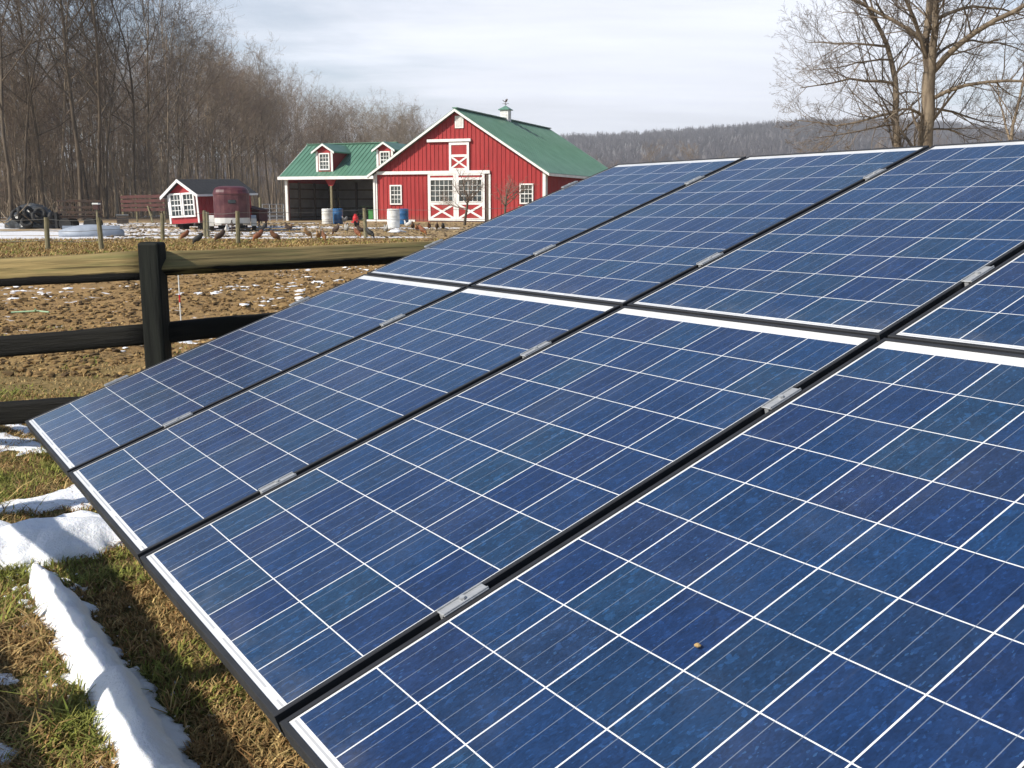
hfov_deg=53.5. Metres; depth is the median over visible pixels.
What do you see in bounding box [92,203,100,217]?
mail box
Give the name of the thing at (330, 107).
bare tree
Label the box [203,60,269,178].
bare tree
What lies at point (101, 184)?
sapling
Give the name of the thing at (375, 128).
bare tree
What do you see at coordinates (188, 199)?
window
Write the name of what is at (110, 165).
sapling
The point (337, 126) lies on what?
bare tree
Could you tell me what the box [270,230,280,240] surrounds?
chicken
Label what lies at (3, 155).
sapling
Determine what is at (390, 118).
bare tree
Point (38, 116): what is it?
bare tree
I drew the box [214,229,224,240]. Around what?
chicken
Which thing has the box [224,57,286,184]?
bare tree
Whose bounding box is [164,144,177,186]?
sapling
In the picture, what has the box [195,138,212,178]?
sapling
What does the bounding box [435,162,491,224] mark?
fruit tree
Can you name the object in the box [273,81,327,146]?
bare tree
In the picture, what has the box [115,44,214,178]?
bare tree
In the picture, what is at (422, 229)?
chicken
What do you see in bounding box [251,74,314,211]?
bare tree
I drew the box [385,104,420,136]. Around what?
bare tree
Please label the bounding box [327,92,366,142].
bare tree
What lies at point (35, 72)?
bare tree
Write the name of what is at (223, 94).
bare tree
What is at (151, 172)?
sapling
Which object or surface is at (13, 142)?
bare tree
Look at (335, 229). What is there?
chicken
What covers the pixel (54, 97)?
bare tree
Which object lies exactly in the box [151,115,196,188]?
sapling
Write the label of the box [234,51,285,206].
bare tree
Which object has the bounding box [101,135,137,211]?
sapling
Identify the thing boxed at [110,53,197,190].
bare tree
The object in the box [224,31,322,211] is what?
bare tree
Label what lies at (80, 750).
turf
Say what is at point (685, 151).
bare tree
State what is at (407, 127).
bare tree
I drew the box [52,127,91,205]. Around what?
sapling
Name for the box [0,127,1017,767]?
ground
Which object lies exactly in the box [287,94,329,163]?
bare tree
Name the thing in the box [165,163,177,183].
sapling
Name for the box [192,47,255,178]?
bare tree
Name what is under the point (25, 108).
bare tree
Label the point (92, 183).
sapling
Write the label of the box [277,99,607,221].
barn
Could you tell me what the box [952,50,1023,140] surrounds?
bare tree
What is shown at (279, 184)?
sapling
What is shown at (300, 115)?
bare tree
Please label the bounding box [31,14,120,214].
bare tree
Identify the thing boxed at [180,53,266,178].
bare tree
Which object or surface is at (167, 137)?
bare tree
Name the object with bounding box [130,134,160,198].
sapling
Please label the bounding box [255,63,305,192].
bare tree
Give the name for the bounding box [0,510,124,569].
snow patch
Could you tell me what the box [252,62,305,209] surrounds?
bare tree
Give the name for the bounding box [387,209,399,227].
barrel
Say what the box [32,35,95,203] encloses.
bare tree
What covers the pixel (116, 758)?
snow crumbs
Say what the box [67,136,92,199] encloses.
sapling
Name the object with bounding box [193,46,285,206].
bare tree
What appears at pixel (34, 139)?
sapling
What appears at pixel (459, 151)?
loft door
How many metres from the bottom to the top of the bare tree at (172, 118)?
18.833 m
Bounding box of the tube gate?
[259,198,283,222]
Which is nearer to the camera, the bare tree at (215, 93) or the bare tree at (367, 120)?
the bare tree at (215, 93)
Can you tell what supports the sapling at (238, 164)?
on the ground at (86, 287)
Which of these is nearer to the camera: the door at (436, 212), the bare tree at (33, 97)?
the door at (436, 212)
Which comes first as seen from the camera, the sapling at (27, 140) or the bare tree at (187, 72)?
the sapling at (27, 140)
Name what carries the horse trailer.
on the ground at (86, 287)
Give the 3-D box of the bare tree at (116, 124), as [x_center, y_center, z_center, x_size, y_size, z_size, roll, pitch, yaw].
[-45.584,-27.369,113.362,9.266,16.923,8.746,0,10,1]
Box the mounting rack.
[104,168,994,618]
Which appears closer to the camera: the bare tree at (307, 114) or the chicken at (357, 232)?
the chicken at (357, 232)
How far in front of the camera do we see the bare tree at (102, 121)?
104.98 m
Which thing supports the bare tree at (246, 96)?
on the ground at (86, 287)
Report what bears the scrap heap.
on the ground at (86, 287)
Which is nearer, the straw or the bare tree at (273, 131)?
the straw
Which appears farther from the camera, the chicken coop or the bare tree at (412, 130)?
the bare tree at (412, 130)
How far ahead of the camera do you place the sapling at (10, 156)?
75.65 m
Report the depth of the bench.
47.76 m
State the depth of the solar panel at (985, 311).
2.47 m
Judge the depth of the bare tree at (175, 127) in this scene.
138.98 m
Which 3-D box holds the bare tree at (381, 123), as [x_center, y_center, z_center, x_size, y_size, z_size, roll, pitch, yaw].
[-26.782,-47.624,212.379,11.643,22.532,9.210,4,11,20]
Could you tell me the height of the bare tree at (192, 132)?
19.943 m
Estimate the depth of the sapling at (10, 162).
77.78 m
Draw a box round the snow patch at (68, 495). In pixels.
[0,484,91,514]
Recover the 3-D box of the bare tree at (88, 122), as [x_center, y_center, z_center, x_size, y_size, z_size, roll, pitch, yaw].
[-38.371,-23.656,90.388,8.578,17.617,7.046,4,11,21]
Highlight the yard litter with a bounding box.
[103,222,482,242]
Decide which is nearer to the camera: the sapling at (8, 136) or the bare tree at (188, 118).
the sapling at (8, 136)
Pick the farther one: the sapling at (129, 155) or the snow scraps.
the sapling at (129, 155)
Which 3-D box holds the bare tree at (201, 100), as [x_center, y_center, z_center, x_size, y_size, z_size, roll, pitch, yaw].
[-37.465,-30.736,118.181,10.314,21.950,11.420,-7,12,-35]
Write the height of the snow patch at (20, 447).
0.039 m
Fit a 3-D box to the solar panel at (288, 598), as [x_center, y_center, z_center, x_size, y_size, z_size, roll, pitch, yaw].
[-0.016,0.183,2.551,1.659,0.051,0.980,-28,22,-26]
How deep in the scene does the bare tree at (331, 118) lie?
189.19 m
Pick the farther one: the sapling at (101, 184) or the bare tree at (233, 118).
the bare tree at (233, 118)
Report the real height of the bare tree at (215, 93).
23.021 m
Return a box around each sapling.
[0,40,53,204]
[0,67,58,202]
[0,91,34,200]
[0,100,48,202]
[0,106,35,218]
[0,109,23,188]
[0,112,20,193]
[2,145,36,200]
[3,125,35,202]
[4,43,76,203]
[4,67,51,201]
[7,153,48,202]
[8,39,72,207]
[31,111,66,200]
[32,109,65,211]
[32,134,57,202]
[43,95,88,214]
[50,144,74,193]
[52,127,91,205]
[55,97,92,210]
[64,128,91,193]
[65,131,96,186]
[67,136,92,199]
[69,133,96,205]
[83,133,116,199]
[87,151,103,214]
[89,119,124,197]
[90,155,110,199]
[96,124,123,205]
[101,117,128,216]
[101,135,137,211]
[108,134,132,214]
[110,93,161,188]
[111,126,141,214]
[114,68,170,216]
[115,133,147,216]
[117,89,158,215]
[117,90,157,207]
[121,126,144,215]
[126,133,164,198]
[126,147,147,216]
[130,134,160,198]
[135,150,159,215]
[137,147,157,216]
[142,110,175,207]
[142,147,165,207]
[143,152,165,202]
[144,153,178,214]
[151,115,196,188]
[151,141,165,193]
[158,139,177,183]
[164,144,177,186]
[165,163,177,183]
[170,112,208,178]
[170,130,194,178]
[182,125,206,178]
[185,154,201,178]
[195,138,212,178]
[200,118,235,178]
[206,147,228,178]
[228,140,257,183]
[234,116,262,190]
[245,162,264,204]
[252,142,269,199]
[253,169,270,206]
[255,167,266,207]
[263,136,293,189]
[269,152,285,209]
[272,160,284,211]
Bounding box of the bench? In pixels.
[54,200,102,228]
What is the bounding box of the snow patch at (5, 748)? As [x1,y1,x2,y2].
[0,743,17,765]
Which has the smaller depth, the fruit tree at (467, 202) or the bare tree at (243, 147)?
the fruit tree at (467, 202)
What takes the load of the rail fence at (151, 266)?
on the ground at (86, 287)
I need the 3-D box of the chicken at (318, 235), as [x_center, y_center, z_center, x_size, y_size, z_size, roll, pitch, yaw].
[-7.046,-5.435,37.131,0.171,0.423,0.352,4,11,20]
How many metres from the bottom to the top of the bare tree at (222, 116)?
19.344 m
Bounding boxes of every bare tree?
[0,0,40,100]
[0,0,84,203]
[0,0,88,218]
[0,0,90,66]
[0,0,98,219]
[0,0,117,215]
[0,1,43,135]
[0,9,96,204]
[0,25,58,208]
[0,32,57,158]
[0,34,24,149]
[0,49,23,210]
[0,63,53,178]
[1,0,91,202]
[1,0,175,214]
[2,0,143,206]
[2,0,150,217]
[2,0,162,214]
[2,36,52,211]
[2,77,66,207]
[3,0,154,214]
[3,19,59,202]
[3,27,73,201]
[3,54,76,194]
[4,61,66,210]
[6,44,105,199]
[7,30,81,173]
[10,38,82,209]
[17,25,132,216]
[25,0,203,218]
[30,0,192,218]
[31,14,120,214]
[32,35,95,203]
[38,17,123,199]
[39,8,138,182]
[39,36,127,187]
[43,22,127,183]
[44,58,93,161]
[52,4,153,213]
[54,39,156,215]
[56,34,140,201]
[59,31,170,155]
[67,66,135,205]
[77,32,172,207]
[77,83,144,166]
[80,71,156,211]
[84,14,198,215]
[90,24,179,216]
[96,0,225,216]
[108,0,239,215]
[108,12,209,214]
[108,28,187,213]
[109,79,163,165]
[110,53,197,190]
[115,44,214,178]
[121,45,202,185]
[121,49,201,174]
[123,0,231,177]
[127,7,239,178]
[131,110,173,198]
[135,50,218,167]
[138,0,240,178]
[139,98,199,212]
[141,29,235,178]
[150,70,225,174]
[151,33,234,174]
[152,54,248,178]
[159,19,249,178]
[166,27,254,178]
[166,72,209,162]
[171,24,254,177]
[171,60,228,178]
[172,89,237,177]
[173,66,252,178]
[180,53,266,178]
[181,14,281,178]
[182,44,265,178]
[184,61,244,177]
[185,44,256,177]
[186,49,259,152]
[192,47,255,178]
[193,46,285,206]
[194,41,273,178]
[195,64,281,179]
[201,70,264,181]
[203,56,282,181]
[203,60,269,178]
[211,64,283,205]
[219,73,282,181]
[222,70,282,206]
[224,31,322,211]
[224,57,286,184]
[229,79,263,182]
[231,53,306,211]
[233,86,274,185]
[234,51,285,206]
[235,62,288,204]
[239,70,284,183]
[245,65,290,198]
[249,53,314,181]
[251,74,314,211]
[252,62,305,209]
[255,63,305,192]
[263,97,300,205]
[265,110,319,169]
[266,95,321,169]
[268,87,309,199]
[271,80,322,164]
[272,80,331,159]
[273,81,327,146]
[273,95,320,164]
[276,71,338,157]
[279,85,321,158]
[287,86,354,153]
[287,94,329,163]
[290,89,344,154]
[294,106,350,156]
[295,85,342,142]
[295,89,361,142]
[295,109,357,143]
[299,102,345,143]
[302,88,354,142]
[317,107,348,143]
[325,102,371,142]
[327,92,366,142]
[329,100,388,142]
[331,94,373,142]
[332,121,359,142]
[334,89,393,141]
[338,108,372,140]
[344,98,383,142]
[345,110,399,141]
[346,101,383,141]
[354,104,410,140]
[354,104,437,143]
[358,86,420,141]
[358,107,402,141]
[358,123,384,142]
[362,91,414,142]
[363,108,415,143]
[367,109,427,143]
[372,106,412,143]
[379,95,422,143]
[380,103,429,140]
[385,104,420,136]
[395,116,423,141]
[638,137,667,162]
[670,141,698,160]
[767,0,989,152]
[815,0,1023,147]
[872,138,903,147]
[910,131,950,145]
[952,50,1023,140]
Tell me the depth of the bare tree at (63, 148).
77.21 m
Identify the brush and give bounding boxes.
[0,82,290,216]
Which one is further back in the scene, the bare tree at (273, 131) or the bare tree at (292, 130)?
the bare tree at (292, 130)
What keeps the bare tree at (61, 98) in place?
on the ground at (86, 287)
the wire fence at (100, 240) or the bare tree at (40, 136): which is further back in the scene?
the bare tree at (40, 136)
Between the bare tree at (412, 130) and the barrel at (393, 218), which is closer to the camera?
the barrel at (393, 218)
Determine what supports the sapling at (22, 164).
on the ground at (86, 287)
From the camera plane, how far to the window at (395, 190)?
66.34 m
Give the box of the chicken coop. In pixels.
[160,179,257,228]
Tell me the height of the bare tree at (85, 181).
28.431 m
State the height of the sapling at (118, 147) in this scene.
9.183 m
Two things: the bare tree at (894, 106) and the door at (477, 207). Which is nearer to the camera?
the bare tree at (894, 106)
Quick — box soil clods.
[0,254,385,377]
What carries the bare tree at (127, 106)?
on the ground at (86, 287)
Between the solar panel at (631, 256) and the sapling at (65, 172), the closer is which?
the solar panel at (631, 256)
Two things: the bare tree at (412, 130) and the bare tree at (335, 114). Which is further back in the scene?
the bare tree at (412, 130)
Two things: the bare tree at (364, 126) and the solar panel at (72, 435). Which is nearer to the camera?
the solar panel at (72, 435)
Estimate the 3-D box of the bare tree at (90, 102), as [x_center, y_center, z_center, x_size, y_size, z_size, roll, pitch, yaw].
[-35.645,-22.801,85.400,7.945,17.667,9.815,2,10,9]
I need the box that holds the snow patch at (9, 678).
[0,673,19,684]
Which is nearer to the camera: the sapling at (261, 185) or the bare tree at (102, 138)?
the bare tree at (102, 138)
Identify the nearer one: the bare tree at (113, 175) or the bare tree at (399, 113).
the bare tree at (113, 175)
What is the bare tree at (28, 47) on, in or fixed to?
on the ground at (86, 287)
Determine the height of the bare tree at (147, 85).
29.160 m
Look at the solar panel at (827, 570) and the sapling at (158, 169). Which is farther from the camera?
the sapling at (158, 169)
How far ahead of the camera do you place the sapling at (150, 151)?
90.49 m
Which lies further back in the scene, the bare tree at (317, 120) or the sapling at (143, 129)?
the bare tree at (317, 120)
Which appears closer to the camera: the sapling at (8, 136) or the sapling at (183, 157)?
the sapling at (8, 136)
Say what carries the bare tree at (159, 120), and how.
on the ground at (86, 287)
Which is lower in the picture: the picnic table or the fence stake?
the fence stake
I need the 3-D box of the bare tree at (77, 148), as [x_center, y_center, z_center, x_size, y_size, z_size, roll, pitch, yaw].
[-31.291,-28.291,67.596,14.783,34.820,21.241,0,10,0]
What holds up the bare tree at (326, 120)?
on the ground at (86, 287)
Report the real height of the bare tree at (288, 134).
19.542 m
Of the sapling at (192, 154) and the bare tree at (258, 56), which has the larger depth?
the bare tree at (258, 56)
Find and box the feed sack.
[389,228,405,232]
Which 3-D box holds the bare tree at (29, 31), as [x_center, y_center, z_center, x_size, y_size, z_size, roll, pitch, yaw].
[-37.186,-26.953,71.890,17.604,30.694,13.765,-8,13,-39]
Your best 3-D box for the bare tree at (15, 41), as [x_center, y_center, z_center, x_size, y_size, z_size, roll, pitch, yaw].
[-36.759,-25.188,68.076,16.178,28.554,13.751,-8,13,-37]
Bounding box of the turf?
[0,389,307,767]
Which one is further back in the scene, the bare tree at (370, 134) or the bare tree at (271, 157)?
the bare tree at (370, 134)
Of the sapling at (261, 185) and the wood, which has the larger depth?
the wood
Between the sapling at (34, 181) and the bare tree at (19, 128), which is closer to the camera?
the sapling at (34, 181)
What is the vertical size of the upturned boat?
0.480 m
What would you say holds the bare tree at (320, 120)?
on the ground at (86, 287)
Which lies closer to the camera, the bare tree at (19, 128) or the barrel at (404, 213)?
the barrel at (404, 213)
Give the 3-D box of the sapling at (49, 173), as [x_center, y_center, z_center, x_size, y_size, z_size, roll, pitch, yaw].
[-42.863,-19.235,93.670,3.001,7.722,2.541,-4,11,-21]
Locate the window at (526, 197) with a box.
[519,183,532,203]
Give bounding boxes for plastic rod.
[11,309,48,312]
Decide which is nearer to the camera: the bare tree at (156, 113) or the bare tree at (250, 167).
the bare tree at (156, 113)
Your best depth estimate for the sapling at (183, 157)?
102.54 m
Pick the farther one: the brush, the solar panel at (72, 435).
the brush
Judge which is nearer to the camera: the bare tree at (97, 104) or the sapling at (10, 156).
the sapling at (10, 156)
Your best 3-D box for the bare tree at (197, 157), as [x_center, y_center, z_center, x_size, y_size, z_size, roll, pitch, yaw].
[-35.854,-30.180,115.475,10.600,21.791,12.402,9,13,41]
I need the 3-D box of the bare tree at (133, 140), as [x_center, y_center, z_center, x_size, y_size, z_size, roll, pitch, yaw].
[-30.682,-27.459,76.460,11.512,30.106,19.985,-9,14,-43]
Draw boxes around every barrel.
[321,208,331,223]
[332,208,342,223]
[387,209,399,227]
[399,208,408,223]
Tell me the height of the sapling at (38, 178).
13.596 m
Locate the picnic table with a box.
[356,206,373,220]
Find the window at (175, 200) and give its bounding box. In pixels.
[169,193,182,217]
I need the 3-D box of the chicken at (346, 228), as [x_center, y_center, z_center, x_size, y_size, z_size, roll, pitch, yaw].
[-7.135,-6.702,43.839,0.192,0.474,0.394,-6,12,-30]
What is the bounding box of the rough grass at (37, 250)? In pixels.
[0,236,444,257]
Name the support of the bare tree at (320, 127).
on the ground at (86, 287)
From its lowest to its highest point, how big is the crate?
0.528 m
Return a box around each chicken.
[180,229,188,239]
[192,233,202,244]
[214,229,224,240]
[252,229,262,241]
[258,224,265,229]
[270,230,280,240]
[285,224,292,232]
[304,228,311,237]
[316,230,321,238]
[332,224,338,234]
[344,224,348,233]
[354,228,360,237]
[357,225,362,234]
[365,227,374,238]
[404,220,411,228]
[418,225,426,234]
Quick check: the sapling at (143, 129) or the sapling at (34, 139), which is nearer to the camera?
the sapling at (34, 139)
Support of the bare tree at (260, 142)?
on the ground at (86, 287)
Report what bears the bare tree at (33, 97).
on the ground at (86, 287)
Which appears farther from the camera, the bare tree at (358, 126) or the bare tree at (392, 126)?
the bare tree at (358, 126)
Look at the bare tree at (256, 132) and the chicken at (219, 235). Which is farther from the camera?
the bare tree at (256, 132)
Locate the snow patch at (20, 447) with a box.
[0,433,46,455]
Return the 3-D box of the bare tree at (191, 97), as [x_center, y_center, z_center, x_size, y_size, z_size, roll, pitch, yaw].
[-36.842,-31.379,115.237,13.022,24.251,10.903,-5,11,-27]
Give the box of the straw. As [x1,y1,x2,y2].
[0,322,199,401]
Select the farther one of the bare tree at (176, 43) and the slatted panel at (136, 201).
the bare tree at (176, 43)
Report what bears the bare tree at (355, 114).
on the ground at (86, 287)
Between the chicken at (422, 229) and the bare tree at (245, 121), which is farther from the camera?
the bare tree at (245, 121)
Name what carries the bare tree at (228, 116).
on the ground at (86, 287)
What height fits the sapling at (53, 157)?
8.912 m
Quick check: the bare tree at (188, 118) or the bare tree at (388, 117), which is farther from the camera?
the bare tree at (388, 117)
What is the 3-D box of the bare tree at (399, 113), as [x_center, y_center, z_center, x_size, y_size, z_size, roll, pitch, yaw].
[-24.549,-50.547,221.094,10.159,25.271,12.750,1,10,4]
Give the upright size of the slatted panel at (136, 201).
1.759 m
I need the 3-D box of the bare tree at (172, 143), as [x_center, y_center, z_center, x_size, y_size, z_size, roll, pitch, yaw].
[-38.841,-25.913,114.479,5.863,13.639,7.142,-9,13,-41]
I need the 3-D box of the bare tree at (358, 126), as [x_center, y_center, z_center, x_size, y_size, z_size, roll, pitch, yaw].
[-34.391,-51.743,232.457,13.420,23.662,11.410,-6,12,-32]
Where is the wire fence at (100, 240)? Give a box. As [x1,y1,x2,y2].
[0,206,519,249]
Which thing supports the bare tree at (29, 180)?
on the ground at (86, 287)
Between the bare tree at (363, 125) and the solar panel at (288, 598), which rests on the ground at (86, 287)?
the bare tree at (363, 125)
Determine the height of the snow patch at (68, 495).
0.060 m
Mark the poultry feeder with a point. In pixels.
(355, 217)
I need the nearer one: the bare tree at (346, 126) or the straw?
the straw
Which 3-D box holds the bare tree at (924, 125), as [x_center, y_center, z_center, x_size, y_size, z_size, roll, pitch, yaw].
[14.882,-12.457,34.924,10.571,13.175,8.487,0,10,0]
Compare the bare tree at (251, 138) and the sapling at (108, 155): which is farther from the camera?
the bare tree at (251, 138)
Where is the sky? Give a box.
[0,0,1023,169]
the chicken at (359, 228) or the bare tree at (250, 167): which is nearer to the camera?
the chicken at (359, 228)
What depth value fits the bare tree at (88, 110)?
93.10 m
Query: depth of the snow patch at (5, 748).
2.99 m
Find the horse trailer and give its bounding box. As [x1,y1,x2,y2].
[209,186,256,231]
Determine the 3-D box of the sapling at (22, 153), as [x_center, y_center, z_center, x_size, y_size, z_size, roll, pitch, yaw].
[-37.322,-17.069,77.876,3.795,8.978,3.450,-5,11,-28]
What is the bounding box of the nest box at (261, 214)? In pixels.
[246,206,269,227]
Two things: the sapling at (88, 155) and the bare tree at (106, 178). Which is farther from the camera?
the sapling at (88, 155)
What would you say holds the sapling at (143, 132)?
on the ground at (86, 287)
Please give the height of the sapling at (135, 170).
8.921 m
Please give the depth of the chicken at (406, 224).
49.46 m
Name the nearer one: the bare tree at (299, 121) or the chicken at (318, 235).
the chicken at (318, 235)
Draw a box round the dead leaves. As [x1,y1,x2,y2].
[0,454,286,767]
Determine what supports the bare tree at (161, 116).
on the ground at (86, 287)
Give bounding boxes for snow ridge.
[28,563,200,767]
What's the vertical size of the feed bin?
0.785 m
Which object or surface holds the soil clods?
on the ground at (86, 287)
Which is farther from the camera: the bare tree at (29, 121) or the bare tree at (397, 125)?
the bare tree at (397, 125)
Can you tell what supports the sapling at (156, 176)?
on the ground at (86, 287)
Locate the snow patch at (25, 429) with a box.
[7,424,29,434]
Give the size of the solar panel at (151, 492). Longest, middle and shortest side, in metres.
1.659 x 0.980 x 0.049 m
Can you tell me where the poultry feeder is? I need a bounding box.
[351,214,359,222]
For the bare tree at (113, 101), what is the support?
on the ground at (86, 287)
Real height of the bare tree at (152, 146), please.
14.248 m
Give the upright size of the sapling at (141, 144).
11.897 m
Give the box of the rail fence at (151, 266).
[0,232,459,424]
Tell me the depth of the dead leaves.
3.75 m
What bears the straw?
on the ground at (86, 287)
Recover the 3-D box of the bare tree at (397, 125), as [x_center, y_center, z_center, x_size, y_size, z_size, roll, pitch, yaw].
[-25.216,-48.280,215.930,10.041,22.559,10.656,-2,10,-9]
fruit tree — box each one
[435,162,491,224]
[491,174,537,212]
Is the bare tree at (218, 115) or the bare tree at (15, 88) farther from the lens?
the bare tree at (218, 115)
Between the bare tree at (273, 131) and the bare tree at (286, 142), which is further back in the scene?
the bare tree at (286, 142)
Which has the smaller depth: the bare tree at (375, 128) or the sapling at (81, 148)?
the sapling at (81, 148)
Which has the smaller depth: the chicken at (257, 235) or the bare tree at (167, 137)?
the chicken at (257, 235)
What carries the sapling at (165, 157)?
on the ground at (86, 287)
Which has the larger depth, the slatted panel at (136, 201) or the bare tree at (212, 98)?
the bare tree at (212, 98)
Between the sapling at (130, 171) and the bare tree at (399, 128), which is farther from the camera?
the bare tree at (399, 128)
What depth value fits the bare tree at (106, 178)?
78.33 m
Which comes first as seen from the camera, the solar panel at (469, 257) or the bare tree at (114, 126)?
the solar panel at (469, 257)
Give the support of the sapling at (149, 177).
on the ground at (86, 287)
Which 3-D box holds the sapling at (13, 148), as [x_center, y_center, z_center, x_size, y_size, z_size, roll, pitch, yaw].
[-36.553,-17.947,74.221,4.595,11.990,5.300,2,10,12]
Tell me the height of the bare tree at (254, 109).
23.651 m
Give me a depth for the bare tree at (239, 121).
136.75 m
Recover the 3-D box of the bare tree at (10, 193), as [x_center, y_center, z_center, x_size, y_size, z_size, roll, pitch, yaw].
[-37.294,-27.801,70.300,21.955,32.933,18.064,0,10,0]
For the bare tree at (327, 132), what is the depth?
185.65 m
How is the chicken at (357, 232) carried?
on the ground at (86, 287)
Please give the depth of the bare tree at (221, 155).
162.76 m
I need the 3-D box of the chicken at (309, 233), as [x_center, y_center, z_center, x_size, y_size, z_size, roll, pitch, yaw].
[-7.920,-5.856,39.453,0.361,0.409,0.173,-8,13,-39]
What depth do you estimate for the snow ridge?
3.31 m
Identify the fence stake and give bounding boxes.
[178,275,180,319]
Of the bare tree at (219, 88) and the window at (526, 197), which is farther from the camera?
the bare tree at (219, 88)
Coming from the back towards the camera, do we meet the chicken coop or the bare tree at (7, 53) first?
the bare tree at (7, 53)
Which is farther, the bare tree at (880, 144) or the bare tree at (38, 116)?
the bare tree at (880, 144)
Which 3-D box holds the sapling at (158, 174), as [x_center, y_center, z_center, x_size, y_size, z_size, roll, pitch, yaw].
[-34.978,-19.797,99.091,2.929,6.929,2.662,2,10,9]
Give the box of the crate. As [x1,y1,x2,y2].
[116,215,128,223]
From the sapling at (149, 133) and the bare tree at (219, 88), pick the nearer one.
the sapling at (149, 133)
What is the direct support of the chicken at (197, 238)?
on the ground at (86, 287)
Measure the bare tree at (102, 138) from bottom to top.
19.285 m
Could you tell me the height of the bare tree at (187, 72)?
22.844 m
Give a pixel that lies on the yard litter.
(431, 234)
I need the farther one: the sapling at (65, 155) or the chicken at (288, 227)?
the sapling at (65, 155)
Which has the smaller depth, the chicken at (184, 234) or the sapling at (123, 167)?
the chicken at (184, 234)
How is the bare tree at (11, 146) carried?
on the ground at (86, 287)
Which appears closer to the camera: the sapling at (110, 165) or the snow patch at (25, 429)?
the snow patch at (25, 429)
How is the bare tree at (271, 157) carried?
on the ground at (86, 287)
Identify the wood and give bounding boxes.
[174,116,1023,196]
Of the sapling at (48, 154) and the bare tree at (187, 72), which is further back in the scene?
the bare tree at (187, 72)
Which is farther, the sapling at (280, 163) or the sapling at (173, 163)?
the sapling at (280, 163)
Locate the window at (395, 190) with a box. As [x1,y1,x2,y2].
[390,185,401,204]
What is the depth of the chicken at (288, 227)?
45.26 m
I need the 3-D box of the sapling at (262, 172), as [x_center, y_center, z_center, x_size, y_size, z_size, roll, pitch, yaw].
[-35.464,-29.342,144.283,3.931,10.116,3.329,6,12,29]
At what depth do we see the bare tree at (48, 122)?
97.83 m
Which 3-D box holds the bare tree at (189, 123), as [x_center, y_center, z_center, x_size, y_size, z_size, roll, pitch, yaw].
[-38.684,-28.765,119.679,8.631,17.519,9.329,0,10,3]
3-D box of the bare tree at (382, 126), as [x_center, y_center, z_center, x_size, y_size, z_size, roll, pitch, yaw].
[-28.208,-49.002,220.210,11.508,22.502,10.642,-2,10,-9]
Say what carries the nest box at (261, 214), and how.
on the ground at (86, 287)
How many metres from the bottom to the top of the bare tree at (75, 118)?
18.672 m
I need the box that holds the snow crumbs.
[4,563,218,767]
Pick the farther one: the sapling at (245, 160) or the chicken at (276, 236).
the sapling at (245, 160)
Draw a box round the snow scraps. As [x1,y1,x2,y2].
[3,265,368,351]
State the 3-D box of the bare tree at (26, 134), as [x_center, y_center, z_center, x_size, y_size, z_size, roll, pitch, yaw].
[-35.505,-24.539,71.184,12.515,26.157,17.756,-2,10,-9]
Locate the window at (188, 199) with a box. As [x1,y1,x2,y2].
[181,192,195,216]
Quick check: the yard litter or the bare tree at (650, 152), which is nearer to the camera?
the yard litter
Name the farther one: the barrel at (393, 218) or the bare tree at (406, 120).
the bare tree at (406, 120)
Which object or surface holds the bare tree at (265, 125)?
on the ground at (86, 287)
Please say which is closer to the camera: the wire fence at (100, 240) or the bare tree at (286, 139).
the wire fence at (100, 240)
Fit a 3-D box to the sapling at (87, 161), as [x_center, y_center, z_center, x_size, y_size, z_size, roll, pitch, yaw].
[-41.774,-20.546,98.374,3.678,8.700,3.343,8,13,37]
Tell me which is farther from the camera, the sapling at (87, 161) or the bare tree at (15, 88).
the sapling at (87, 161)
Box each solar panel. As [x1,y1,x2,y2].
[25,274,465,480]
[68,287,620,569]
[140,306,876,736]
[279,338,1023,767]
[367,156,745,287]
[471,145,928,306]
[627,140,1023,341]
[888,250,1023,354]
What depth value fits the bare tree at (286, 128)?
197.84 m
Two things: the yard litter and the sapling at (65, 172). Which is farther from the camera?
the sapling at (65, 172)
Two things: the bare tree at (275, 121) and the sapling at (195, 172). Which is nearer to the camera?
the sapling at (195, 172)
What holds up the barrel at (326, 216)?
on the ground at (86, 287)
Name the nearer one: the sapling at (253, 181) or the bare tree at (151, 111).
the bare tree at (151, 111)
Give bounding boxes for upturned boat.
[58,224,124,236]
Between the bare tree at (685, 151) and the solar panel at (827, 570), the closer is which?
the solar panel at (827, 570)
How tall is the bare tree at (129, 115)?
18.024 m
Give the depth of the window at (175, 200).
49.42 m
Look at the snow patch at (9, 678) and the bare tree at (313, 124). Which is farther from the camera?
the bare tree at (313, 124)
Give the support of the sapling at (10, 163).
on the ground at (86, 287)
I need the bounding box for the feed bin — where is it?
[368,209,373,218]
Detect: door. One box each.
[428,174,455,220]
[449,142,469,170]
[456,174,484,220]
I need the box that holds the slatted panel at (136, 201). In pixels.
[120,194,165,221]
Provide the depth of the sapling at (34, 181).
81.64 m
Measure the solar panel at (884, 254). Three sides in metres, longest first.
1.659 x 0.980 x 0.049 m
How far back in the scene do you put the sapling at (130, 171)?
92.39 m
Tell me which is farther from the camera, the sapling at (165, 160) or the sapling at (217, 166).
the sapling at (217, 166)
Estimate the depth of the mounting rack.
2.71 m
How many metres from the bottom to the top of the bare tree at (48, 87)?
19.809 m
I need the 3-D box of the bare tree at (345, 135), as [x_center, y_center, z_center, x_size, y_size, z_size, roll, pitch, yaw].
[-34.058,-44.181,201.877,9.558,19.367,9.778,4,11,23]
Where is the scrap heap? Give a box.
[0,192,61,228]
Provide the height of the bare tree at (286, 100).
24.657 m
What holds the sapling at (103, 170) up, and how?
on the ground at (86, 287)
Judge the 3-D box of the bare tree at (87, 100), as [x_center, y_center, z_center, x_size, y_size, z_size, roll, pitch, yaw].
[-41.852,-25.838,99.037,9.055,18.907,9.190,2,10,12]
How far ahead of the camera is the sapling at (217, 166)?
122.19 m

